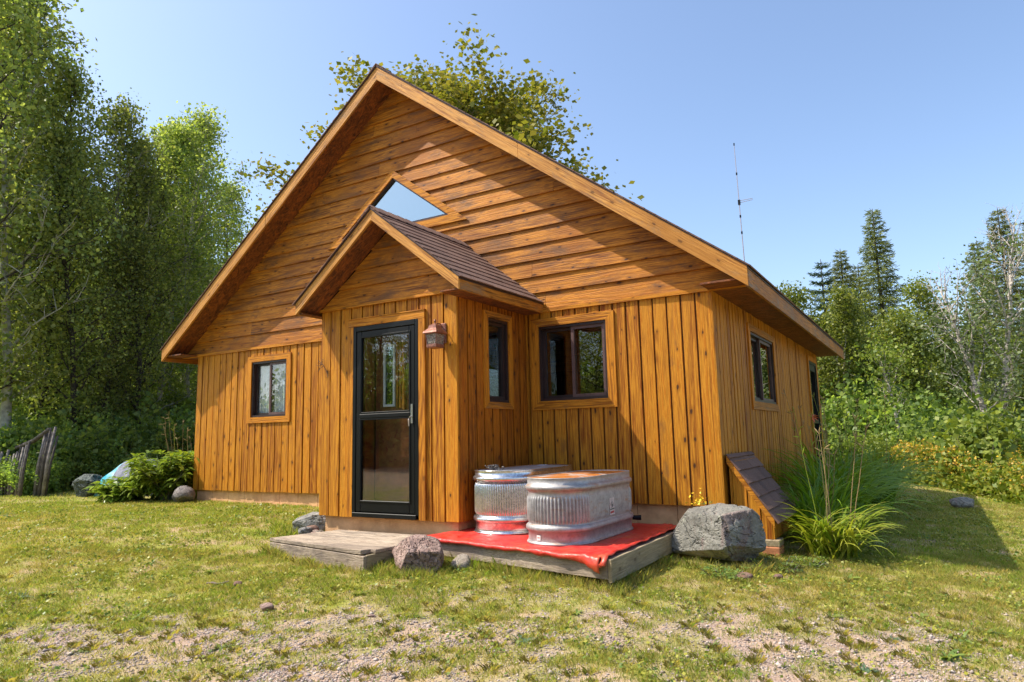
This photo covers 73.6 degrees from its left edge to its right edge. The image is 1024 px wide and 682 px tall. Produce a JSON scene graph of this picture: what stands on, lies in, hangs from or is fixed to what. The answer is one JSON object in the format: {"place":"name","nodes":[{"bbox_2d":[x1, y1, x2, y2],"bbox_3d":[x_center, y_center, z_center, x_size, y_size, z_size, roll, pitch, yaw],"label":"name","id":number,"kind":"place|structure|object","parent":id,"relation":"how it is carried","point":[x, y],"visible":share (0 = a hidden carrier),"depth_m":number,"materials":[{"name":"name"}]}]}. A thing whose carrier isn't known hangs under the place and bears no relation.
{"place":"outdoors","nodes":[
{"label":"outdoors","id":0,"kind":"place"},
{"bbox_2d":[0,483,1023,681],"bbox_3d":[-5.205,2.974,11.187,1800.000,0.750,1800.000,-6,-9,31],"label":"ground","id":1,"kind":"structure","parent":0,"point":[776,676],"depth_m":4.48,"materials":[{"name":"green plant"}]},
{"bbox_2d":[0,450,37,495],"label":"shrub","id":2,"kind":"object","parent":1,"relation":"on","point":[4,477],"visible":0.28,"depth_m":14.28,"materials":[{"name":"green plant"}]},
{"bbox_2d":[0,416,41,460],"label":"shrub","id":3,"kind":"object","parent":1,"relation":"on","point":[7,435],"visible":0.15,"depth_m":15.33,"materials":[{"name":"green plant"}]},
{"bbox_2d":[0,449,64,495],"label":"shrub","id":4,"kind":"object","parent":1,"relation":"on","point":[29,480],"visible":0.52,"depth_m":14.07,"materials":[{"name":"green plant"}]},
{"bbox_2d":[1,407,75,453],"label":"shrub","id":5,"kind":"object","parent":1,"relation":"on","point":[22,420],"visible":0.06,"depth_m":16.16,"materials":[{"name":"green plant"}]},
{"bbox_2d":[0,421,86,479],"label":"shrub","id":6,"kind":"object","parent":1,"relation":"on","point":[31,429],"visible":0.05,"depth_m":15.29,"materials":[{"name":"green plant"}]},
{"bbox_2d":[37,428,51,496],"bbox_3d":[-9.524,2.488,13.944,0.185,1.431,0.074,3,-9,-29],"label":"leaning pole","id":7,"kind":"object","parent":1,"relation":"on","point":[42,467],"visible":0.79,"depth_m":13.91,"materials":[{"name":"brown wood"}]},
{"bbox_2d":[0,0,93,279],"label":"aspen tree","id":8,"kind":"object","parent":1,"relation":"on","point":[38,74],"visible":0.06,"depth_m":18.02,"materials":[{"name":"green plant"}]},
{"bbox_2d":[9,433,85,489],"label":"shrub","id":9,"kind":"object","parent":1,"relation":"on","point":[38,447],"visible":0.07,"depth_m":15.23,"materials":[{"name":"green plant"}]},
{"bbox_2d":[41,426,56,496],"bbox_3d":[-9.368,2.458,13.839,0.205,1.449,0.085,2,-9,-20],"label":"leaning pole","id":10,"kind":"object","parent":1,"relation":"on","point":[47,465],"visible":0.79,"depth_m":13.80,"materials":[{"name":"grey wood"}]},
{"bbox_2d":[28,453,80,492],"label":"shrub","id":11,"kind":"object","parent":1,"relation":"on","point":[66,472],"visible":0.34,"depth_m":14.95,"materials":[{"name":"green plant"}]},
{"bbox_2d":[0,0,114,432],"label":"aspen tree","id":12,"kind":"object","parent":1,"relation":"on","point":[5,409],"visible":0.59,"depth_m":16.40,"materials":[{"name":"green plant"}]},
{"bbox_2d":[0,0,122,414],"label":"aspen tree","id":13,"kind":"object","parent":1,"relation":"on","point":[13,317],"visible":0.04,"depth_m":20.04,"materials":[{"name":"green plant"}]},
{"bbox_2d":[1,169,121,408],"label":"aspen tree","id":14,"kind":"object","parent":1,"relation":"on","point":[72,311],"visible":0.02,"depth_m":21.47,"materials":[{"name":"green plant"}]},
{"bbox_2d":[3,403,126,490],"bbox_3d":[-10.660,2.507,15.990,3.064,2.123,2.196,-5,-9,22],"label":"shrub","id":15,"kind":"object","parent":1,"relation":"on","point":[95,433],"visible":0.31,"depth_m":15.73,"materials":[{"name":"green plant"}]},
{"bbox_2d":[0,0,147,415],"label":"aspen tree","id":16,"kind":"object","parent":1,"relation":"on","point":[5,13],"visible":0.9,"depth_m":15.99,"materials":[{"name":"green plant"}]},
{"bbox_2d":[0,118,151,436],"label":"aspen tree","id":17,"kind":"object","parent":1,"relation":"on","point":[68,149],"visible":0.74,"depth_m":17.38,"materials":[{"name":"green plant"}]},
{"bbox_2d":[0,51,153,417],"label":"aspen tree","id":18,"kind":"object","parent":1,"relation":"on","point":[77,89],"visible":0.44,"depth_m":18.03,"materials":[{"name":"green plant"}]},
{"bbox_2d":[35,412,136,486],"bbox_3d":[-10.119,2.655,16.378,2.029,1.888,2.520,-8,-11,40],"label":"shrub","id":19,"kind":"object","parent":1,"relation":"on","point":[67,436],"visible":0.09,"depth_m":16.03,"materials":[{"name":"green plant"}]},
{"bbox_2d":[72,474,102,496],"bbox_3d":[-8.196,2.829,13.276,0.687,0.509,0.642,-2,-8,4],"label":"rock","id":20,"kind":"object","parent":1,"relation":"on","point":[80,483],"visible":0.48,"depth_m":13.09,"materials":[{"name":"grey stone"}]},
{"bbox_2d":[76,445,127,476],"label":"shrub","id":21,"kind":"object","parent":1,"relation":"on","point":[91,471],"visible":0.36,"depth_m":15.67,"materials":[{"name":"green plant"}]},
{"bbox_2d":[46,223,172,425],"bbox_3d":[-10.788,0.343,18.736,2.965,7.354,2.596,-2,-8,2],"label":"aspen tree","id":22,"kind":"object","parent":1,"relation":"on","point":[137,266],"visible":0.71,"depth_m":18.70,"materials":[{"name":"green plant"}]},
{"bbox_2d":[76,438,145,474],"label":"shrub","id":23,"kind":"object","parent":1,"relation":"on","point":[115,443],"visible":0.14,"depth_m":15.90,"materials":[{"name":"green plant"}]},
{"bbox_2d":[51,394,178,436],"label":"shrub","id":24,"kind":"object","parent":1,"relation":"on","point":[124,411],"visible":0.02,"depth_m":18.44,"materials":[{"name":"green plant"}]},
{"bbox_2d":[82,476,150,502],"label":"peony bush","id":25,"kind":"object","parent":1,"relation":"on","point":[112,490],"visible":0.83,"depth_m":11.32,"materials":[{"name":"green plant"}]},
{"bbox_2d":[43,87,195,416],"bbox_3d":[-11.389,-1.610,19.833,3.801,11.712,4.234,-9,-11,42],"label":"aspen tree","id":26,"kind":"object","parent":1,"relation":"on","point":[124,121],"visible":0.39,"depth_m":19.78,"materials":[{"name":"green plant"}]},
{"bbox_2d":[94,459,155,496],"bbox_3d":[-7.037,2.620,13.172,2.250,0.702,0.920,-5,-9,22],"label":"covered boat","id":27,"kind":"object","parent":1,"relation":"on","point":[119,470],"visible":0.2,"depth_m":13.02,"materials":[{"name":"teal paint"}]},
{"bbox_2d":[99,417,163,457],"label":"shrub","id":28,"kind":"object","parent":1,"relation":"on","point":[131,435],"visible":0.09,"depth_m":16.96,"materials":[{"name":"green plant"}]},
{"bbox_2d":[103,444,162,476],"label":"shrub","id":29,"kind":"object","parent":1,"relation":"on","point":[131,455],"visible":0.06,"depth_m":16.11,"materials":[{"name":"green plant"}]},
{"bbox_2d":[44,115,223,409],"bbox_3d":[-11.360,-1.440,21.207,3.716,11.778,4.548,-5,-9,24],"label":"aspen tree","id":30,"kind":"object","parent":1,"relation":"on","point":[177,131],"visible":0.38,"depth_m":21.68,"materials":[{"name":"green plant"}]},
{"bbox_2d":[84,390,183,429],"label":"shrub","id":31,"kind":"object","parent":1,"relation":"on","point":[147,400],"visible":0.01,"depth_m":18.66,"materials":[{"name":"green plant"}]},
{"bbox_2d":[89,406,194,459],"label":"shrub","id":32,"kind":"object","parent":1,"relation":"on","point":[131,430],"visible":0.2,"depth_m":17.09,"materials":[{"name":"green plant"}]},
{"bbox_2d":[70,124,217,424],"bbox_3d":[-10.856,-1.166,19.690,4.144,10.731,3.386,-2,-8,2],"label":"aspen tree","id":33,"kind":"object","parent":1,"relation":"on","point":[152,358],"visible":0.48,"depth_m":19.68,"materials":[{"name":"green plant"}]},
{"bbox_2d":[98,406,195,460],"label":"shrub","id":34,"kind":"object","parent":1,"relation":"on","point":[160,443],"visible":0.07,"depth_m":17.25,"materials":[{"name":"green plant"}]},
{"bbox_2d":[84,114,223,395],"bbox_3d":[-12.578,-1.552,23.534,4.953,12.825,4.047,6,-11,-40],"label":"aspen tree","id":35,"kind":"object","parent":1,"relation":"on","point":[159,118],"visible":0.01,"depth_m":23.85,"materials":[{"name":"green plant"}]},
{"bbox_2d":[123,449,199,500],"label":"peony bush","id":36,"kind":"object","parent":1,"relation":"on","point":[163,479],"visible":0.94,"depth_m":11.23,"materials":[{"name":"green plant"}]},
{"bbox_2d":[131,402,195,432],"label":"shrub","id":37,"kind":"object","parent":1,"relation":"on","point":[173,415],"visible":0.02,"depth_m":19.64,"materials":[{"name":"green plant"}]},
{"bbox_2d":[143,409,195,449],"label":"shrub","id":38,"kind":"object","parent":1,"relation":"on","point":[181,428],"visible":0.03,"depth_m":17.89,"materials":[{"name":"green plant"}]},
{"bbox_2d":[132,191,223,410],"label":"aspen tree","id":39,"kind":"object","parent":1,"relation":"on","point":[174,377],"visible":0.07,"depth_m":22.93,"materials":[{"name":"green plant"}]},
{"bbox_2d":[104,100,260,419],"bbox_3d":[-10.692,-1.804,21.997,4.735,12.680,4.410,-3,-8,13],"label":"aspen tree","id":40,"kind":"object","parent":1,"relation":"on","point":[202,123],"visible":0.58,"depth_m":22.14,"materials":[{"name":"green plant"}]},
{"bbox_2d":[172,486,194,502],"bbox_3d":[-5.267,2.465,10.932,0.386,0.303,0.288,-6,-9,31],"label":"rock","id":41,"kind":"object","parent":1,"relation":"on","point":[183,493],"visible":0.89,"depth_m":10.84,"materials":[{"name":"stone"}]},
{"bbox_2d":[153,224,219,413],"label":"aspen tree","id":42,"kind":"object","parent":1,"relation":"on","point":[187,378],"visible":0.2,"depth_m":22.22,"materials":[{"name":"green plant"}]},
{"bbox_2d":[147,183,231,402],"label":"aspen tree","id":43,"kind":"object","parent":1,"relation":"on","point":[195,296],"visible":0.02,"depth_m":24.11,"materials":[{"name":"green plant"}]},
{"bbox_2d":[160,134,253,404],"bbox_3d":[-10.910,-1.500,24.059,4.735,12.680,4.410,-4,-9,21],"label":"aspen tree","id":44,"kind":"object","parent":1,"relation":"on","point":[217,223],"visible":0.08,"depth_m":24.42,"materials":[{"name":"green plant"}]},
{"bbox_2d":[186,177,259,393],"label":"aspen tree","id":45,"kind":"object","parent":1,"relation":"on","point":[228,240],"visible":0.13,"depth_m":26.27,"materials":[{"name":"green plant"}]},
{"bbox_2d":[292,512,325,530],"bbox_3d":[-2.327,2.143,8.058,0.654,0.281,0.351,-20,-15,22],"label":"rock","id":46,"kind":"object","parent":1,"relation":"on","point":[313,518],"visible":0.56,"depth_m":7.92,"materials":[{"name":"grey stone"}]},
{"bbox_2d":[270,530,412,571],"bbox_3d":[-1.637,2.082,6.790,1.674,0.244,1.039,-6,-9,31],"label":"door step","id":47,"kind":"object","parent":1,"relation":"on","point":[380,545],"depth_m":6.54,"materials":[{"name":"beige wood"}]},
{"bbox_2d":[392,534,443,573],"bbox_3d":[-0.851,1.904,6.075,0.415,0.375,0.651,3,-9,-30],"label":"rock","id":48,"kind":"object","parent":1,"relation":"on","point":[418,550],"visible":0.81,"depth_m":5.86,"materials":[{"name":"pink stone"}]},
{"bbox_2d":[238,14,643,360],"bbox_3d":[-1.232,-2.743,21.430,11.443,13.913,12.856,-7,-10,34],"label":"poplar tree","id":49,"kind":"object","parent":1,"relation":"on","point":[500,112],"visible":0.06,"depth_m":20.04,"materials":[{"name":"green plant"}]},
{"bbox_2d":[451,554,471,569],"bbox_3d":[-0.441,1.973,6.039,0.208,0.178,0.209,-4,-9,20],"label":"rock","id":50,"kind":"object","parent":1,"relation":"on","point":[465,561],"visible":0.64,"depth_m":5.97,"materials":[{"name":"beige stone"}]},
{"bbox_2d":[160,63,844,534],"bbox_3d":[0.020,-0.013,12.047,9.623,7.042,9.810,-6,-9,31],"label":"wooden cabin","id":51,"kind":"object","parent":1,"relation":"on","point":[664,363],"visible":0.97,"depth_m":7.91,"materials":[{"name":"brown wood"}]},
{"bbox_2d":[246,352,291,423],"bbox_3d":[-3.712,0.737,10.583,0.987,1.044,0.148,-6,-9,31],"label":"window","id":52,"kind":"structure","parent":51,"relation":"in","point":[269,380],"depth_m":10.61,"materials":[{"name":"brown wood"}]},
{"bbox_2d":[347,309,426,520],"bbox_3d":[-1.320,0.803,7.467,1.104,2.190,0.324,-6,-9,31],"label":"storm door","id":53,"kind":"structure","parent":51,"relation":"in","point":[400,414],"depth_m":7.54,"materials":[{"name":"black metal"}]},
{"bbox_2d":[327,170,466,249],"bbox_3d":[-1.641,-1.931,9.630,2.530,0.951,0.136,-6,-9,31],"label":"gable window","id":54,"kind":"structure","parent":51,"relation":"in","point":[396,195],"depth_m":9.50,"materials":[{"name":"brown wood"}]},
{"bbox_2d":[423,319,446,348],"bbox_3d":[-0.775,-0.073,7.019,0.176,0.299,0.234,-6,-9,31],"label":"wall lantern","id":55,"kind":"object","parent":51,"relation":"attached to","point":[435,333],"depth_m":6.96,"materials":[{"name":"orange metal"}]},
{"bbox_2d":[482,309,513,408],"bbox_3d":[-0.206,0.224,7.659,0.148,1.070,0.585,-6,-9,31],"label":"window","id":56,"kind":"structure","parent":51,"relation":"in","point":[505,398],"depth_m":7.76,"materials":[{"name":"brown wood"}]},
{"bbox_2d":[530,310,617,409],"bbox_3d":[0.724,0.242,7.916,1.069,1.077,0.148,-6,-9,31],"label":"window","id":57,"kind":"structure","parent":51,"relation":"in","point":[608,398],"depth_m":7.88,"materials":[{"name":"brown wood"}]},
{"bbox_2d":[746,322,779,411],"bbox_3d":[3.271,0.391,9.056,0.148,1.060,1.670,-6,-9,31],"label":"window","id":58,"kind":"structure","parent":51,"relation":"in","point":[771,402],"depth_m":9.13,"materials":[{"name":"brown wood"}]},
{"bbox_2d":[806,355,824,462],"bbox_3d":[5.598,1.367,12.739,0.138,2.130,1.080,-6,-9,31],"label":"side door","id":59,"kind":"structure","parent":51,"relation":"in","point":[811,362],"depth_m":12.92,"materials":[{"name":"black metal"}]},
{"bbox_2d":[441,529,673,586],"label":"deck","id":60,"kind":"structure","parent":1,"relation":"on","point":[621,563],"depth_m":5.65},
{"bbox_2d":[427,523,675,573],"bbox_3d":[0.347,1.876,6.486,2.062,0.136,2.045,-6,-9,31],"label":"red tarp","id":61,"kind":"object","parent":60,"relation":"on","point":[594,556],"visible":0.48,"depth_m":5.90,"materials":[{"name":"plastic"}]},
{"bbox_2d":[473,464,572,534],"bbox_3d":[0.150,1.617,7.125,0.674,0.600,1.434,-6,-9,31],"label":"stock tank","id":62,"kind":"object","parent":61,"relation":"on","point":[500,498],"visible":0.58,"depth_m":6.53,"materials":[{"name":"metal"}]},
{"bbox_2d":[525,470,640,545],"bbox_3d":[0.665,1.522,6.395,0.653,0.560,1.474,-6,-9,31],"label":"stock tank","id":63,"kind":"object","parent":61,"relation":"on","point":[579,507],"visible":1,"depth_m":5.86,"materials":[{"name":"metal"}]},
{"bbox_2d":[672,503,766,561],"bbox_3d":[1.843,1.770,6.330,0.564,0.505,0.872,4,-10,-33],"label":"boulder","id":64,"kind":"object","parent":1,"relation":"on","point":[728,532],"visible":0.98,"depth_m":6.08,"materials":[{"name":"grey stone"}]},
{"bbox_2d":[699,565,749,580],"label":"weed","id":65,"kind":"object","parent":1,"relation":"on","point":[730,574],"visible":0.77,"depth_m":5.62,"materials":[{"name":"green plant"}]},
{"bbox_2d":[762,545,783,556],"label":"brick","id":66,"kind":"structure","parent":1,"relation":"on","point":[775,550],"depth_m":6.59,"materials":[{"name":"red brick"}]},
{"bbox_2d":[765,537,783,546],"bbox_3d":[2.525,1.971,6.723,0.240,0.061,0.220,-6,-9,31],"label":"wood shim","id":67,"kind":"object","parent":66,"relation":"on","point":[772,542],"visible":0.56,"depth_m":6.61,"materials":[{"name":"beige wood"}]},
{"bbox_2d":[726,451,796,538],"bbox_3d":[2.661,1.590,7.213,0.473,0.820,1.120,-6,-9,31],"label":"cellar hatch","id":68,"kind":"object","parent":67,"relation":"on","point":[754,486],"visible":0.9,"depth_m":6.91,"materials":[{"name":"brown wood"}]},
{"bbox_2d":[748,556,804,574],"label":"weed","id":69,"kind":"object","parent":1,"relation":"on","point":[794,568],"visible":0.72,"depth_m":5.89,"materials":[{"name":"green plant"}]},
{"bbox_2d":[785,555,829,570],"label":"weed","id":70,"kind":"object","parent":1,"relation":"on","point":[816,565],"visible":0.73,"depth_m":6.15,"materials":[{"name":"green plant"}]},
{"bbox_2d":[796,259,837,316],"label":"pine tree","id":71,"kind":"object","parent":1,"relation":"on","point":[828,281],"visible":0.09,"depth_m":31.53,"materials":[{"name":"green plant"}]},
{"bbox_2d":[775,276,895,410],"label":"birch tree","id":72,"kind":"object","parent":1,"relation":"on","point":[829,368],"visible":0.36,"depth_m":20.09,"materials":[{"name":"green plant"}]},
{"bbox_2d":[775,413,906,559],"bbox_3d":[3.102,1.417,6.755,1.367,1.395,1.393,-6,-9,31],"label":"daylily clump","id":73,"kind":"object","parent":1,"relation":"on","point":[842,538],"visible":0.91,"depth_m":6.56,"materials":[{"name":"green plant"}]},
{"bbox_2d":[826,248,858,312],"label":"spruce tree","id":74,"kind":"object","parent":1,"relation":"on","point":[849,280],"visible":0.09,"depth_m":30.59,"materials":[{"name":"green plant"}]},
{"bbox_2d":[770,425,927,541],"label":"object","id":75,"kind":"object","parent":1,"relation":"on","point":[818,499],"visible":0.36,"depth_m":7.35,"materials":[{"name":"green plant"}]},
{"bbox_2d":[822,415,880,466],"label":"shrub","id":76,"kind":"object","parent":1,"relation":"on","point":[837,446],"visible":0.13,"depth_m":16.73,"materials":[{"name":"green plant"}]},
{"bbox_2d":[819,360,900,431],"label":"shrub","id":77,"kind":"object","parent":1,"relation":"on","point":[855,383],"visible":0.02,"depth_m":19.87,"materials":[{"name":"green plant"}]},
{"bbox_2d":[785,393,935,509],"bbox_3d":[4.860,1.644,10.133,2.581,1.749,2.673,-6,-9,31],"label":"daylily clump","id":78,"kind":"object","parent":1,"relation":"on","point":[840,460],"visible":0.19,"depth_m":9.90,"materials":[{"name":"green plant"}]},
{"bbox_2d":[767,389,955,529],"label":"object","id":79,"kind":"object","parent":1,"relation":"on","point":[865,486],"visible":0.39,"depth_m":8.05,"materials":[{"name":"green plant"}]},
{"bbox_2d":[813,293,909,394],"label":"birch tree","id":80,"kind":"object","parent":1,"relation":"on","point":[865,339],"visible":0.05,"depth_m":21.50,"materials":[{"name":"green plant"}]},
{"bbox_2d":[773,394,954,508],"bbox_3d":[4.206,1.540,9.146,2.427,1.689,2.443,0,-8,-11],"label":"daylily clump","id":81,"kind":"object","parent":1,"relation":"on","point":[833,471],"visible":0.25,"depth_m":8.92,"materials":[{"name":"green plant"}]},
{"bbox_2d":[849,264,881,335],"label":"spruce tree","id":82,"kind":"object","parent":1,"relation":"on","point":[858,275],"visible":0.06,"depth_m":33.56,"materials":[{"name":"green plant"}]},
{"bbox_2d":[841,425,899,469],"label":"shrub","id":83,"kind":"object","parent":1,"relation":"on","point":[880,442],"visible":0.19,"depth_m":16.17,"materials":[{"name":"green plant"}]},
{"bbox_2d":[820,378,922,443],"bbox_3d":[9.425,2.376,18.957,3.888,2.693,2.787,-3,-8,8],"label":"shrub","id":84,"kind":"object","parent":1,"relation":"on","point":[844,403],"visible":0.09,"depth_m":18.41,"materials":[{"name":"green plant"}]},
{"bbox_2d":[820,365,942,417],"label":"shrub","id":85,"kind":"object","parent":1,"relation":"on","point":[918,391],"visible":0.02,"depth_m":19.98,"materials":[{"name":"green plant"}]},
{"bbox_2d":[810,396,955,507],"bbox_3d":[5.664,1.754,10.906,2.480,1.774,2.663,-6,-9,31],"label":"daylily clump","id":86,"kind":"object","parent":1,"relation":"on","point":[902,477],"visible":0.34,"depth_m":10.72,"materials":[{"name":"green plant"}]},
{"bbox_2d":[853,209,917,348],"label":"spruce tree","id":87,"kind":"object","parent":1,"relation":"on","point":[872,242],"visible":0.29,"depth_m":29.56,"materials":[{"name":"green plant"}]},
{"bbox_2d":[822,381,955,446],"bbox_3d":[9.870,2.334,18.271,3.876,2.685,2.778,2,-9,-21],"label":"shrub","id":88,"kind":"object","parent":1,"relation":"on","point":[875,418],"visible":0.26,"depth_m":17.93,"materials":[{"name":"green plant"}]},
{"bbox_2d":[846,319,935,435],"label":"birch tree","id":89,"kind":"object","parent":1,"relation":"on","point":[875,352],"visible":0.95,"depth_m":17.84,"materials":[{"name":"green plant"}]},
{"bbox_2d":[847,269,965,405],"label":"birch tree","id":90,"kind":"object","parent":1,"relation":"on","point":[923,295],"visible":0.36,"depth_m":21.68,"materials":[{"name":"green plant"}]},
{"bbox_2d":[864,403,952,451],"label":"shrub","id":91,"kind":"object","parent":1,"relation":"on","point":[921,421],"visible":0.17,"depth_m":16.30,"materials":[{"name":"green plant"}]},
{"bbox_2d":[881,389,976,437],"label":"shrub","id":92,"kind":"object","parent":1,"relation":"on","point":[960,416],"visible":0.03,"depth_m":17.83,"materials":[{"name":"green plant"}]},
{"bbox_2d":[879,436,1023,504],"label":"flower meadow","id":93,"kind":"structure","parent":1,"relation":"on","point":[1005,482],"depth_m":13.56,"materials":[{"name":"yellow plant"}]},
{"bbox_2d":[881,202,1023,439],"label":"birch tree","id":94,"kind":"object","parent":1,"relation":"on","point":[1003,389],"visible":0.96,"depth_m":17.80,"materials":[{"name":"white plant"}]},
{"bbox_2d":[888,406,1023,457],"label":"shrub","id":95,"kind":"object","parent":1,"relation":"on","point":[949,411],"visible":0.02,"depth_m":16.63,"materials":[{"name":"green plant"}]},
{"bbox_2d":[918,296,999,406],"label":"birch tree","id":96,"kind":"object","parent":1,"relation":"on","point":[953,365],"visible":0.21,"depth_m":22.29,"materials":[{"name":"green plant"}]},
{"bbox_2d":[949,497,973,507],"bbox_3d":[7.252,2.606,11.028,0.398,0.187,0.336,-4,-8,19],"label":"rock","id":97,"kind":"object","parent":1,"relation":"on","point":[963,502],"visible":0.94,"depth_m":10.93,"materials":[{"name":"grey stone"}]},
{"bbox_2d":[914,379,1023,430],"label":"shrub","id":98,"kind":"object","parent":1,"relation":"on","point":[964,401],"visible":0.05,"depth_m":18.30,"materials":[{"name":"green plant"}]},
{"bbox_2d":[926,394,1023,481],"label":"shrub","id":99,"kind":"object","parent":1,"relation":"on","point":[985,441],"visible":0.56,"depth_m":14.06,"materials":[{"name":"green plant"}]},
{"bbox_2d":[960,240,1004,368],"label":"spruce tree","id":100,"kind":"object","parent":1,"relation":"on","point":[971,262],"visible":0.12,"depth_m":25.48,"materials":[{"name":"green plant"}]},
{"bbox_2d":[952,318,1023,411],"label":"birch tree","id":101,"kind":"object","parent":1,"relation":"on","point":[987,365],"visible":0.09,"depth_m":19.76,"materials":[{"name":"green plant"}]},
{"bbox_2d":[976,208,1023,390],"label":"spruce tree","id":102,"kind":"object","parent":1,"relation":"on","point":[1015,291],"visible":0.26,"depth_m":22.47,"materials":[{"name":"green plant"}]},
{"bbox_2d":[990,347,1023,427],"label":"birch tree","id":103,"kind":"object","parent":1,"relation":"on","point":[1017,404],"visible":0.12,"depth_m":18.74,"materials":[{"name":"green plant"}]},
{"bbox_2d":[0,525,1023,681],"bbox_3d":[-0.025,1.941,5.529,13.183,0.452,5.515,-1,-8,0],"label":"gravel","id":104,"kind":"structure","parent":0,"point":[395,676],"depth_m":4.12,"materials":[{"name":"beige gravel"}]},
{"bbox_2d":[0,0,1023,339],"label":"sky","id":105,"kind":"structure","parent":0,"point":[833,111],"materials":[{"name":"blue"}]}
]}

